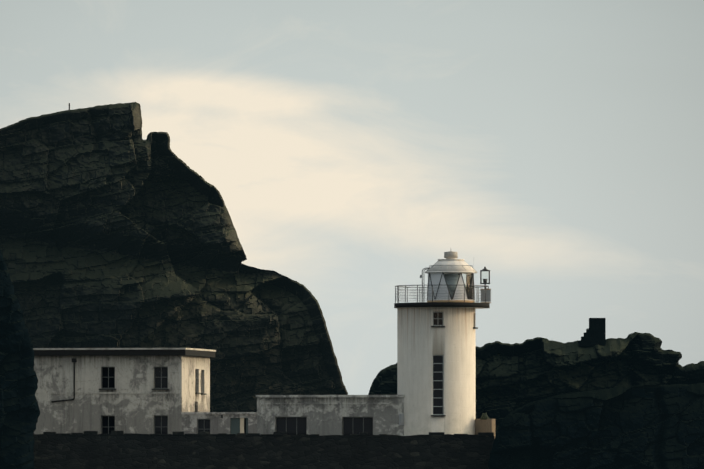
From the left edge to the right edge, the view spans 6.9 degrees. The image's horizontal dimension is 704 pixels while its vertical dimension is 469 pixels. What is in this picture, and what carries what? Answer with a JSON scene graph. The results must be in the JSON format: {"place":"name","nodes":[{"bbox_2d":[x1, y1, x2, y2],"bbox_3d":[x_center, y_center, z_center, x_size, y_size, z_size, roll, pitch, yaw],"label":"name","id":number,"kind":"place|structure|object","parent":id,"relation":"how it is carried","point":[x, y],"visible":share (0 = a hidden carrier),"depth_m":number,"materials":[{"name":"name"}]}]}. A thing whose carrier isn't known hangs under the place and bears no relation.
{"place":"outdoors","nodes":[
{"label":"outdoors","id":0,"kind":"place"},
{"bbox_2d":[0,250,39,468],"bbox_3d":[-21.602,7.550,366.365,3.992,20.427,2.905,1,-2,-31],"label":"foreground rock","id":1,"kind":"object","parent":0,"point":[19,411],"visible":1,"depth_m":366.16,"materials":[{"name":"black stone"}]},
{"bbox_2d":[33,348,215,434],"bbox_3d":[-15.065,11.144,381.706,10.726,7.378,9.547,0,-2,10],"label":"keepers house","id":2,"kind":"structure","parent":0,"point":[157,391],"depth_m":377.47,"materials":[{"name":"white paint"}]},
{"bbox_2d":[0,102,347,411],"bbox_3d":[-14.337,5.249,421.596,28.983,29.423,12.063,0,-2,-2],"label":"cliff","id":3,"kind":"structure","parent":0,"point":[117,230],"depth_m":420.75,"materials":[{"name":"grey stone"}]},
{"bbox_2d":[33,431,493,468],"bbox_3d":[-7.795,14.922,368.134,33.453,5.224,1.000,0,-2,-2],"label":"wall","id":4,"kind":"structure","parent":0,"point":[200,450],"depth_m":367.78,"materials":[{"name":"stone"}]},
{"bbox_2d":[256,395,404,435],"bbox_3d":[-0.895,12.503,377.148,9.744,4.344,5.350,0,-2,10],"label":"low building","id":5,"kind":"structure","parent":0,"point":[321,415],"depth_m":374.70,"materials":[{"name":"white paint"}]},
{"bbox_2d":[0,0,703,394],"label":"sky","id":6,"kind":"structure","parent":0,"point":[556,147],"materials":[{"name":"grey"}]},
{"bbox_2d":[368,332,703,433],"bbox_3d":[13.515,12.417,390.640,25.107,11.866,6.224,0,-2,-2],"label":"rock","id":7,"kind":"object","parent":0,"point":[511,377],"visible":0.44,"depth_m":391.52,"materials":[{"name":"grey stone"}]},
{"bbox_2d":[578,318,605,345],"bbox_3d":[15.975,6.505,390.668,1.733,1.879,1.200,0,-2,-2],"label":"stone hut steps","id":8,"kind":"structure","parent":7,"relation":"on","point":[594,333],"depth_m":390.07,"materials":[{"name":"black stone"}]},
{"bbox_2d":[488,383,703,468],"bbox_3d":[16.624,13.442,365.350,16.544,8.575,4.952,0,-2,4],"label":"foreground rock","id":9,"kind":"object","parent":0,"point":[648,427],"visible":1,"depth_m":365.73,"materials":[{"name":"black stone"}]},
{"bbox_3d":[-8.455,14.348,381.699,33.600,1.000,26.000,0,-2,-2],"label":"station yard","id":10,"kind":"structure","parent":0,"visible":0},
{"bbox_2d":[181,412,256,434],"bbox_3d":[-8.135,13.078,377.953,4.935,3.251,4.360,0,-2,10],"label":"annex","id":11,"kind":"object","parent":10,"relation":"on","point":[220,422],"visible":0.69,"depth_m":375.95,"materials":[{"name":"white paint"}]},
{"bbox_2d":[397,307,477,435],"bbox_3d":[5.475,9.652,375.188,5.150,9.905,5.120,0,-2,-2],"label":"lighthouse tower","id":12,"kind":"structure","parent":10,"relation":"on","point":[436,366],"depth_m":373.11,"materials":[{"name":"paint"}]},
{"bbox_2d":[394,302,489,308],"bbox_3d":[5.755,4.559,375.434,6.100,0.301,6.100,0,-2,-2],"label":"gallery deck","id":13,"kind":"structure","parent":12,"relation":"on","point":[449,304],"depth_m":372.80,"materials":[{"name":"black paint"}]},
{"bbox_2d":[420,268,429,301],"bbox_3d":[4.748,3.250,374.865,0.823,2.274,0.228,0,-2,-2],"label":"lantern pipes","id":14,"kind":"object","parent":13,"relation":"on","point":[421,276],"visible":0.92,"depth_m":374.83,"materials":[{"name":"grey metal"}]},
{"bbox_2d":[395,285,488,302],"bbox_3d":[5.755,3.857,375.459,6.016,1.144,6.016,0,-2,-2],"label":"gallery railing","id":15,"kind":"object","parent":13,"relation":"on","point":[417,295],"visible":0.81,"depth_m":373.62,"materials":[{"name":"grey metal"}]},
{"bbox_2d":[425,251,476,302],"bbox_3d":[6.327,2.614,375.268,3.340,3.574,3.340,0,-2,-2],"label":"lantern room","id":16,"kind":"object","parent":13,"relation":"on","point":[445,276],"visible":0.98,"depth_m":374.24,"materials":[{"name":"white metal"}]},
{"bbox_2d":[480,267,490,302],"bbox_3d":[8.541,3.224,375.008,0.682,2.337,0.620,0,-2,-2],"label":"lantern","id":17,"kind":"object","parent":13,"relation":"on","point":[488,295],"visible":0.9,"depth_m":374.74,"materials":[{"name":"grey metal"}]},
{"bbox_2d":[475,413,495,438],"bbox_3d":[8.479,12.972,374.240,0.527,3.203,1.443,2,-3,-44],"label":"outbuilding","id":18,"kind":"structure","parent":10,"relation":"on","point":[484,423],"depth_m":374.06,"materials":[{"name":"stone"}]}
]}

